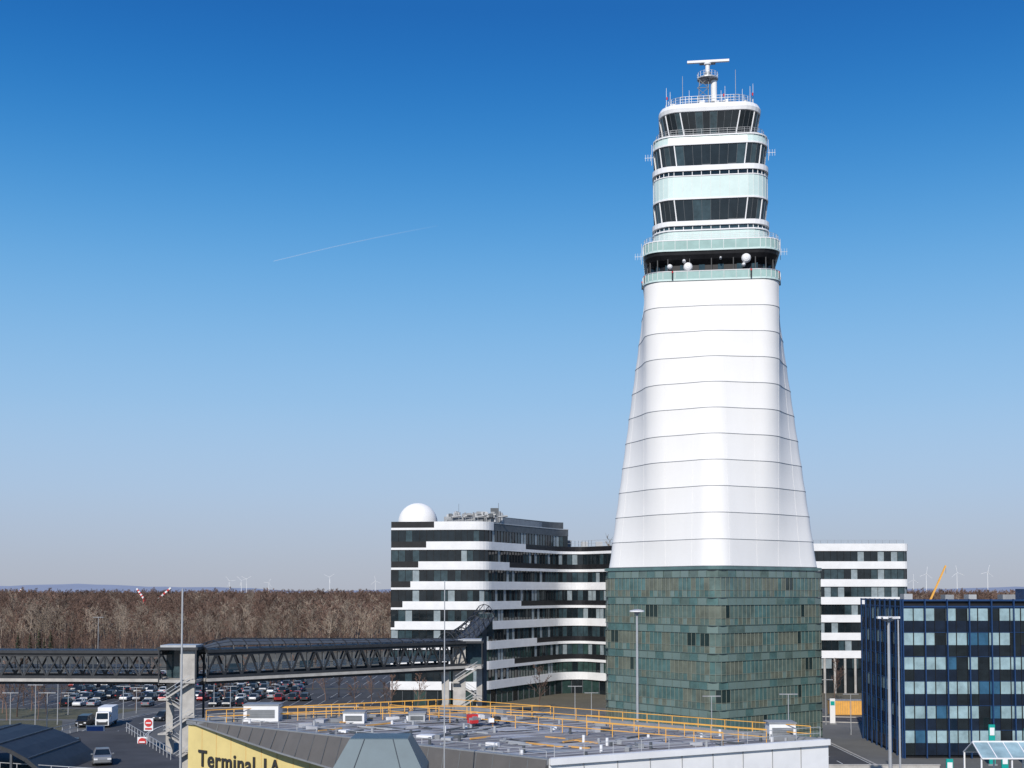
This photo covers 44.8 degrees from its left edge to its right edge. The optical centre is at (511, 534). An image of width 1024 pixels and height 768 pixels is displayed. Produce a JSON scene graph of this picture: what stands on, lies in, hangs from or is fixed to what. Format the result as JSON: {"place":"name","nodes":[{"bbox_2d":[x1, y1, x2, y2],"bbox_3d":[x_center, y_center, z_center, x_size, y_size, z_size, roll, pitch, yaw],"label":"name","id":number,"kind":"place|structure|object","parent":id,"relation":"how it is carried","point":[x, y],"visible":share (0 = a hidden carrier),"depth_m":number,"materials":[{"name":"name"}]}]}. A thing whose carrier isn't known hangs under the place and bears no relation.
{"place":"outdoors","nodes":[
{"label":"outdoors","id":0,"kind":"place"},
{"bbox_2d":[0,618,387,650],"bbox_3d":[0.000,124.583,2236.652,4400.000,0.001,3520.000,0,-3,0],"label":"forest floor","id":1,"kind":"structure","parent":0,"point":[193,640],"depth_m":577.23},
{"bbox_2d":[0,675,411,707],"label":"parking lot","id":2,"kind":"structure","parent":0,"point":[363,696],"depth_m":268.20,"materials":[{"name":"grey asphalt"}]},
{"bbox_2d":[59,697,72,705],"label":"parked car","id":3,"kind":"object","parent":2,"relation":"on","point":[64,701],"visible":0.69,"depth_m":246.92,"materials":[{"name":"paint"}]},
{"bbox_2d":[69,693,81,699],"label":"parked car","id":4,"kind":"object","parent":2,"relation":"on","point":[74,696],"visible":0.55,"depth_m":259.69,"materials":[{"name":"paint"}]},
{"bbox_2d":[72,698,86,706],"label":"parked car","id":5,"kind":"object","parent":2,"relation":"on","point":[81,702],"visible":0.91,"depth_m":247.41,"materials":[{"name":"paint"}]},
{"bbox_2d":[74,685,85,692],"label":"parked car","id":6,"kind":"object","parent":2,"relation":"on","point":[80,688],"visible":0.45,"depth_m":278.75,"materials":[{"name":"paint"}]},
{"bbox_2d":[80,692,93,699],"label":"parked car","id":7,"kind":"object","parent":2,"relation":"on","point":[87,695],"visible":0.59,"depth_m":260.20,"materials":[{"name":"paint"}]},
{"bbox_2d":[85,686,98,691],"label":"parked car","id":8,"kind":"object","parent":2,"relation":"on","point":[91,688],"visible":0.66,"depth_m":277.96,"materials":[{"name":"paint"}]},
{"bbox_2d":[86,698,100,705],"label":"parked car","id":9,"kind":"object","parent":2,"relation":"on","point":[93,701],"visible":1,"depth_m":247.48,"materials":[{"name":"paint"}]},
{"bbox_2d":[93,692,106,700],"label":"parked car","id":10,"kind":"object","parent":2,"relation":"on","point":[101,696],"visible":0.79,"depth_m":260.03,"materials":[{"name":"paint"}]},
{"bbox_2d":[97,685,110,691],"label":"parked car","id":11,"kind":"object","parent":2,"relation":"on","point":[104,688],"visible":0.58,"depth_m":279.08,"materials":[{"name":"paint"}]},
{"bbox_2d":[105,690,115,698],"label":"parked car","id":12,"kind":"object","parent":2,"relation":"on","point":[110,694],"visible":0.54,"depth_m":266.07,"materials":[{"name":"paint"}]},
{"bbox_2d":[115,690,126,698],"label":"parked car","id":13,"kind":"object","parent":2,"relation":"on","point":[118,693],"visible":0.53,"depth_m":265.12,"materials":[{"name":"paint"}]},
{"bbox_2d":[119,693,132,700],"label":"parked car","id":14,"kind":"object","parent":2,"relation":"on","point":[128,696],"visible":0.8,"depth_m":259.97,"materials":[{"name":"paint"}]},
{"bbox_2d":[132,692,145,700],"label":"parked car","id":15,"kind":"object","parent":2,"relation":"on","point":[142,695],"visible":0.66,"depth_m":259.93,"materials":[{"name":"paint"}]},
{"bbox_2d":[141,698,154,706],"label":"parked car","id":16,"kind":"object","parent":2,"relation":"on","point":[149,702],"visible":1,"depth_m":247.20,"materials":[{"name":"paint"}]},
{"bbox_2d":[144,692,157,699],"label":"parked car","id":17,"kind":"object","parent":2,"relation":"on","point":[153,695],"visible":0.69,"depth_m":260.07,"materials":[{"name":"paint"}]},
{"bbox_2d":[146,685,157,691],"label":"parked car","id":18,"kind":"object","parent":2,"relation":"on","point":[153,688],"visible":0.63,"depth_m":279.02,"materials":[{"name":"paint"}]},
{"bbox_2d":[1,688,386,688],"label":"grass verge","id":19,"kind":"object","parent":2,"relation":"on","point":[219,688],"depth_m":292.89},
{"bbox_2d":[7,677,389,705],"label":"parking bay markings","id":20,"kind":"object","parent":2,"relation":"on","point":[258,701],"visible":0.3,"depth_m":268.13,"materials":[{"name":"paint"}]},
{"bbox_2d":[196,692,209,700],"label":"parked car","id":21,"kind":"object","parent":2,"relation":"on","point":[207,696],"visible":0.86,"depth_m":260.05,"materials":[{"name":"paint"}]},
{"bbox_2d":[206,685,217,692],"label":"parked car","id":22,"kind":"object","parent":2,"relation":"on","point":[211,689],"visible":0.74,"depth_m":278.85,"materials":[{"name":"paint"}]},
{"bbox_2d":[208,697,220,705],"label":"parked car","id":23,"kind":"object","parent":2,"relation":"on","point":[214,701],"visible":1,"depth_m":247.76,"materials":[{"name":"paint"}]},
{"bbox_2d":[210,692,222,699],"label":"parked car","id":24,"kind":"object","parent":2,"relation":"on","point":[216,694],"visible":0.57,"depth_m":259.45,"materials":[{"name":"paint"}]},
{"bbox_2d":[222,697,234,705],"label":"parked car","id":25,"kind":"object","parent":2,"relation":"on","point":[226,700],"visible":0.93,"depth_m":247.90,"materials":[{"name":"paint"}]},
{"bbox_2d":[222,692,234,699],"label":"parked car","id":26,"kind":"object","parent":2,"relation":"on","point":[227,694],"visible":0.58,"depth_m":260.45,"materials":[{"name":"paint"}]},
{"bbox_2d":[235,697,247,706],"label":"parked car","id":27,"kind":"object","parent":2,"relation":"on","point":[240,701],"visible":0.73,"depth_m":246.89,"materials":[{"name":"paint"}]},
{"bbox_2d":[235,693,247,700],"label":"parked car","id":28,"kind":"object","parent":2,"relation":"on","point":[241,695],"visible":0.71,"depth_m":260.09,"materials":[{"name":"paint"}]},
{"bbox_2d":[248,693,259,700],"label":"parked car","id":29,"kind":"object","parent":2,"relation":"on","point":[254,696],"visible":1,"depth_m":259.40,"materials":[{"name":"paint"}]},
{"bbox_2d":[249,683,258,690],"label":"parked car","id":30,"kind":"object","parent":2,"relation":"on","point":[254,686],"visible":0.6,"depth_m":284.95,"materials":[{"name":"paint"}]},
{"bbox_2d":[255,690,265,698],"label":"parked car","id":31,"kind":"object","parent":2,"relation":"on","point":[261,693],"visible":0.6,"depth_m":264.99,"materials":[{"name":"paint"}]},
{"bbox_2d":[259,683,269,690],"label":"parked car","id":32,"kind":"object","parent":2,"relation":"on","point":[264,686],"visible":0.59,"depth_m":284.56,"materials":[{"name":"paint"}]},
{"bbox_2d":[267,691,276,698],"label":"parked car","id":33,"kind":"object","parent":2,"relation":"on","point":[271,694],"visible":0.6,"depth_m":264.97,"materials":[{"name":"paint"}]},
{"bbox_2d":[274,693,284,700],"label":"parked car","id":34,"kind":"object","parent":2,"relation":"on","point":[279,696],"visible":1,"depth_m":258.76,"materials":[{"name":"paint"}]},
{"bbox_2d":[278,686,289,693],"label":"parked car","id":35,"kind":"object","parent":2,"relation":"on","point":[283,689],"visible":0.98,"depth_m":277.67,"materials":[{"name":"paint"}]},
{"bbox_2d":[282,680,291,686],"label":"parked car","id":36,"kind":"object","parent":2,"relation":"on","point":[287,683],"visible":0.85,"depth_m":296.84,"materials":[{"name":"paint"}]},
{"bbox_2d":[288,692,298,700],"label":"parked car","id":37,"kind":"object","parent":2,"relation":"on","point":[293,695],"visible":1,"depth_m":259.18,"materials":[{"name":"paint"}]},
{"bbox_2d":[300,692,310,700],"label":"parked car","id":38,"kind":"object","parent":2,"relation":"on","point":[305,695],"visible":1,"depth_m":259.08,"materials":[{"name":"paint"}]},
{"bbox_2d":[316,666,329,700],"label":"bare tree","id":39,"kind":"object","parent":2,"relation":"on","point":[322,684],"visible":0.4,"depth_m":260.99,"materials":[{"name":"brown plant"}]},
{"bbox_2d":[365,676,375,705],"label":"bare tree","id":40,"kind":"object","parent":2,"relation":"on","point":[371,685],"visible":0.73,"depth_m":248.85,"materials":[{"name":"brown plant"}]},
{"bbox_2d":[82,706,358,739],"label":"approach road","id":41,"kind":"structure","parent":0,"point":[137,721],"depth_m":227.50,"materials":[{"name":"grey asphalt"}]},
{"bbox_2d":[86,725,104,730],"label":"direction sign","id":42,"kind":"object","parent":41,"relation":"on","point":[95,727],"visible":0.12,"depth_m":173.79,"materials":[{"name":"metal"}]},
{"bbox_2d":[94,704,117,726],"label":"white lorry","id":43,"kind":"object","parent":41,"relation":"on","point":[106,714],"visible":0.91,"depth_m":210.01,"materials":[{"name":"metal"}]},
{"bbox_2d":[153,710,165,720],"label":"car","id":44,"kind":"object","parent":41,"relation":"on","point":[160,715],"visible":0.72,"depth_m":219.45,"materials":[{"name":"paint"}]},
{"bbox_2d":[345,676,364,702],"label":"bare tree","id":45,"kind":"object","parent":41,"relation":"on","point":[354,687],"visible":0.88,"depth_m":242.21,"materials":[{"name":"brown plant"}]},
{"bbox_2d":[0,593,1006,707],"bbox_3d":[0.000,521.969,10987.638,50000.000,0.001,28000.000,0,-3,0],"label":"ground","id":46,"kind":"structure","parent":0,"point":[575,700],"depth_m":368.72,"materials":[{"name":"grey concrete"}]},
{"bbox_2d":[831,658,844,697],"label":"bare tree","id":47,"kind":"object","parent":46,"relation":"on","point":[839,673],"visible":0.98,"depth_m":261.04,"materials":[{"name":"brown plant"}]},
{"bbox_2d":[930,565,945,598],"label":"mobile crane","id":48,"kind":"object","parent":46,"relation":"on","point":[938,581],"visible":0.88,"depth_m":329.58,"materials":[{"name":"metal"}]},
{"bbox_2d":[0,708,1021,767],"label":"apron asphalt","id":49,"kind":"structure","parent":0,"point":[838,734],"depth_m":196.34,"materials":[{"name":"grey asphalt"}]},
{"bbox_2d":[0,720,61,730],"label":"railing","id":50,"kind":"object","parent":49,"relation":"on","point":[51,723],"depth_m":217.19,"materials":[{"name":"grey metal"}]},
{"bbox_2d":[0,672,14,719],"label":"bare tree","id":51,"kind":"object","parent":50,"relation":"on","point":[2,697],"visible":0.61,"depth_m":221.15,"materials":[{"name":"brown plant"}]},
{"bbox_2d":[2,692,18,724],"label":"street lamp","id":52,"kind":"object","parent":50,"relation":"on","point":[10,703],"visible":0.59,"depth_m":188.95,"materials":[{"name":"metal"}]},
{"bbox_2d":[28,684,43,724],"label":"street lamp","id":53,"kind":"object","parent":50,"relation":"on","point":[35,700],"visible":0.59,"depth_m":203.92,"materials":[{"name":"metal"}]},
{"bbox_2d":[25,684,46,718],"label":"bare tree","id":54,"kind":"object","parent":49,"relation":"on","point":[39,699],"visible":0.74,"depth_m":222.97,"materials":[{"name":"brown plant"}]},
{"bbox_2d":[0,723,92,767],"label":"bus station canopy","id":55,"kind":"object","parent":49,"relation":"on","point":[35,746],"visible":0.89,"depth_m":118.37,"materials":[{"name":"metal"}]},
{"bbox_2d":[51,684,71,707],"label":"bare tree","id":56,"kind":"object","parent":49,"relation":"on","point":[62,691],"visible":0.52,"depth_m":244.18,"materials":[{"name":"brown plant"}]},
{"bbox_2d":[0,709,140,718],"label":"grass verge","id":57,"kind":"object","parent":49,"relation":"on","point":[52,713],"depth_m":233.15,"materials":[{"name":"green plant"}]},
{"bbox_2d":[9,657,30,716],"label":"bare tree","id":58,"kind":"object","parent":57,"relation":"on","point":[22,687],"visible":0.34,"depth_m":227.46,"materials":[{"name":"brown plant"}]},
{"bbox_2d":[21,672,37,710],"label":"bare tree","id":59,"kind":"object","parent":57,"relation":"on","point":[31,693],"visible":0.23,"depth_m":238.43,"materials":[{"name":"brown plant"}]},
{"bbox_2d":[34,684,49,714],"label":"bare tree","id":60,"kind":"object","parent":57,"relation":"on","point":[43,694],"visible":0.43,"depth_m":230.29,"materials":[{"name":"brown plant"}]},
{"bbox_2d":[75,713,93,726],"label":"dark van","id":61,"kind":"object","parent":49,"relation":"on","point":[85,719],"visible":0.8,"depth_m":209.49,"materials":[{"name":"paint"}]},
{"bbox_2d":[0,722,178,767],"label":"elevated ramp","id":62,"kind":"structure","parent":49,"relation":"on","point":[127,749],"depth_m":129.22,"materials":[{"name":"grey asphalt"}]},
{"bbox_2d":[91,747,113,764],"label":"car","id":63,"kind":"object","parent":62,"relation":"on","point":[101,754],"visible":1,"depth_m":119.79,"materials":[{"name":"paint"}]},
{"bbox_2d":[116,686,130,718],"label":"street lamp","id":64,"kind":"object","parent":49,"relation":"on","point":[123,698],"visible":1,"depth_m":223.84,"materials":[{"name":"metal"}]},
{"bbox_2d":[137,737,145,742],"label":"no entry sign","id":65,"kind":"object","parent":49,"relation":"on","point":[141,740],"visible":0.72,"depth_m":136.97,"materials":[{"name":"metal"}]},
{"bbox_2d":[144,718,152,739],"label":"no entry sign","id":66,"kind":"object","parent":49,"relation":"on","point":[148,724],"visible":0.94,"depth_m":149.00,"materials":[{"name":"metal"}]},
{"bbox_2d":[179,588,183,767],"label":"lightning mast","id":67,"kind":"object","parent":49,"relation":"on","point":[180,746],"visible":1,"depth_m":111.42,"materials":[{"name":"metal"}]},
{"bbox_2d":[0,604,494,767],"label":"pedestrian skywalk","id":68,"kind":"object","parent":49,"relation":"on","point":[468,647],"visible":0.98,"depth_m":168.16,"materials":[{"name":"metal"}]},
{"bbox_2d":[376,680,389,701],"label":"bare tree","id":69,"kind":"object","parent":49,"relation":"on","point":[386,691],"visible":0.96,"depth_m":234.46,"materials":[{"name":"brown plant"}]},
{"bbox_2d":[386,675,400,708],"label":"bare tree","id":70,"kind":"object","parent":49,"relation":"on","point":[396,686],"visible":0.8,"depth_m":236.96,"materials":[{"name":"brown plant"}]},
{"bbox_2d":[411,673,428,705],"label":"bare tree","id":71,"kind":"object","parent":49,"relation":"on","point":[423,683],"visible":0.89,"depth_m":235.55,"materials":[{"name":"brown plant"}]},
{"bbox_2d":[227,710,828,767],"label":"walls","id":72,"kind":"structure","parent":49,"relation":"on","point":[814,757],"depth_m":90.30,"materials":[{"name":"grey concrete"}]},
{"bbox_2d":[188,724,323,767],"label":"yellow wall","id":73,"kind":"structure","parent":72,"relation":"attached to","point":[213,744],"depth_m":101.68,"materials":[{"name":"yellow paint"}]},
{"bbox_2d":[198,750,277,767],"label":"terminal lettering","id":74,"kind":"object","parent":73,"relation":"attached to","point":[222,760],"visible":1,"depth_m":101.44},
{"bbox_2d":[186,707,830,767],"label":"roof","id":75,"kind":"structure","parent":72,"relation":"on","point":[783,742],"depth_m":95.96,"materials":[{"name":"grey metal"}]},
{"bbox_2d":[186,720,548,767],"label":"fascia","id":76,"kind":"structure","parent":75,"relation":"attached to","point":[324,751],"depth_m":93.30,"materials":[{"name":"metal"}]},
{"bbox_2d":[206,699,817,757],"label":"guard rails","id":77,"kind":"object","parent":75,"relation":"on","point":[522,715],"visible":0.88,"depth_m":100.00,"materials":[{"name":"metal"}]},
{"bbox_2d":[242,702,796,739],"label":"roof equipment","id":78,"kind":"object","parent":75,"relation":"on","point":[266,711],"visible":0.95,"depth_m":105.67,"materials":[{"name":"white metal"}]},
{"bbox_2d":[530,665,551,710],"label":"bare tree","id":79,"kind":"object","parent":49,"relation":"on","point":[545,683],"visible":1,"depth_m":239.39,"materials":[{"name":"brown plant"}]},
{"bbox_2d":[630,609,643,721],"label":"street lamp","id":80,"kind":"object","parent":49,"relation":"on","point":[636,611],"visible":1,"depth_m":134.35,"materials":[{"name":"metal"}]},
{"bbox_2d":[702,696,720,727],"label":"street lamp","id":81,"kind":"object","parent":49,"relation":"on","point":[711,705],"visible":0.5,"depth_m":169.02,"materials":[{"name":"metal"}]},
{"bbox_2d":[604,59,822,736],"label":"control tower","id":82,"kind":"structure","parent":49,"relation":"on","point":[714,572],"depth_m":191.35,"materials":[{"name":"metal"}]},
{"bbox_2d":[821,679,832,724],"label":"street lamp","id":83,"kind":"object","parent":49,"relation":"on","point":[825,697],"visible":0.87,"depth_m":213.91,"materials":[{"name":"metal"}]},
{"bbox_2d":[829,698,835,723],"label":"advertising pillar","id":84,"kind":"structure","parent":49,"relation":"on","point":[832,710],"depth_m":214.69,"materials":[{"name":"white metal"}]},
{"bbox_2d":[827,699,861,714],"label":"site container","id":85,"kind":"object","parent":49,"relation":"on","point":[842,706],"visible":0.75,"depth_m":229.53,"materials":[{"name":"orange metal"}]},
{"bbox_2d":[829,764,940,767],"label":"concrete wall","id":86,"kind":"structure","parent":49,"relation":"on","point":[883,765],"depth_m":156.68,"materials":[{"name":"white concrete"}]},
{"bbox_2d":[876,616,899,767],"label":"street lamp","id":87,"kind":"object","parent":49,"relation":"on","point":[888,618],"visible":1,"depth_m":127.25,"materials":[{"name":"metal"}]},
{"bbox_2d":[860,589,1023,758],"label":"blue glass office","id":88,"kind":"structure","parent":49,"relation":"on","point":[961,674],"depth_m":171.38,"materials":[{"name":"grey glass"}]},
{"bbox_2d":[946,759,952,767],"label":"information totem","id":89,"kind":"object","parent":49,"relation":"on","point":[949,763],"visible":1,"depth_m":148.74,"materials":[{"name":"teal metal"}]},
{"bbox_2d":[987,724,997,765],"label":"information totem","id":90,"kind":"object","parent":49,"relation":"on","point":[991,732],"visible":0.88,"depth_m":163.83,"materials":[{"name":"teal metal"}]},
{"bbox_2d":[963,741,1023,767],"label":"glass shelter","id":91,"kind":"object","parent":49,"relation":"on","point":[994,750],"visible":1,"depth_m":123.12,"materials":[{"name":"clear glass"}]},
{"bbox_2d":[1001,759,1008,767],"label":"information totem","id":92,"kind":"object","parent":49,"relation":"on","point":[1004,763],"visible":0.56,"depth_m":150.75,"materials":[{"name":"teal metal"}]},
{"bbox_3d":[-13.000,20.249,60.143,34.000,11.000,42.000,0,-3,0],"label":"low annex building","id":93,"kind":"object","parent":49,"relation":"on","visible":0},
{"bbox_2d":[333,733,428,767],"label":"ventilation hood","id":94,"kind":"object","parent":93,"relation":"on","point":[382,750],"visible":1,"depth_m":73.76,"materials":[{"name":"grey metal"}]},
{"bbox_2d":[444,581,444,767],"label":"lightning mast","id":95,"kind":"object","parent":93,"relation":"on","point":[444,674],"visible":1,"depth_m":77.65,"materials":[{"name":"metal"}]},
{"bbox_2d":[0,584,1023,592],"bbox_3d":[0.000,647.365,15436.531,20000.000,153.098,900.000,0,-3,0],"label":"distant hills","id":96,"kind":"structure","parent":0,"point":[67,587],"depth_m":15600.00,"materials":[{"name":"brown plant"}]},
{"bbox_2d":[0,0,1023,591],"label":"sky","id":97,"kind":"structure","parent":0,"point":[280,280],"materials":[{"name":"blue"}]},
{"bbox_2d":[822,716,861,722],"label":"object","id":98,"kind":"structure","parent":0,"point":[839,719],"depth_m":222.12,"materials":[{"name":"concrete"}]},
{"bbox_2d":[817,737,875,763],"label":"forecourt road","id":99,"kind":"structure","parent":0,"point":[837,754],"depth_m":171.38,"materials":[{"name":"grey asphalt"}]},
{"bbox_2d":[897,620,900,767],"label":"flag pole","id":100,"kind":"object","parent":99,"relation":"on","point":[899,698],"visible":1,"depth_m":139.24,"materials":[{"name":"metal"}]},
{"bbox_2d":[813,540,907,692],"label":"white office block","id":101,"kind":"structure","parent":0,"point":[852,575],"depth_m":280.64,"materials":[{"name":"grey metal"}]},
{"bbox_2d":[814,551,906,692],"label":"windows","id":102,"kind":"structure","parent":101,"relation":"in","point":[851,682],"depth_m":280.73,"materials":[{"name":"black glass"}]},
{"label":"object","id":103,"kind":"object","parent":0,"visible":0},
{"bbox_2d":[398,503,436,521],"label":"radome","id":104,"kind":"object","parent":103,"relation":"on","point":[417,512],"visible":0.79,"depth_m":255.47,"materials":[{"name":"white plastic"}]},
{"bbox_2d":[390,530,610,705],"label":"windows","id":105,"kind":"structure","parent":103,"relation":"attached to","point":[511,693],"depth_m":258.67,"materials":[{"name":"black glass"}]},
{"bbox_2d":[390,521,611,689],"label":"facade bands","id":106,"kind":"object","parent":105,"relation":"on","point":[449,585],"visible":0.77,"depth_m":257.32,"materials":[{"name":"white metal"}]},
{"bbox_2d":[444,503,612,546],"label":"roof plant","id":107,"kind":"object","parent":103,"relation":"on","point":[495,515],"visible":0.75,"depth_m":256.87,"materials":[{"name":"grey metal"}]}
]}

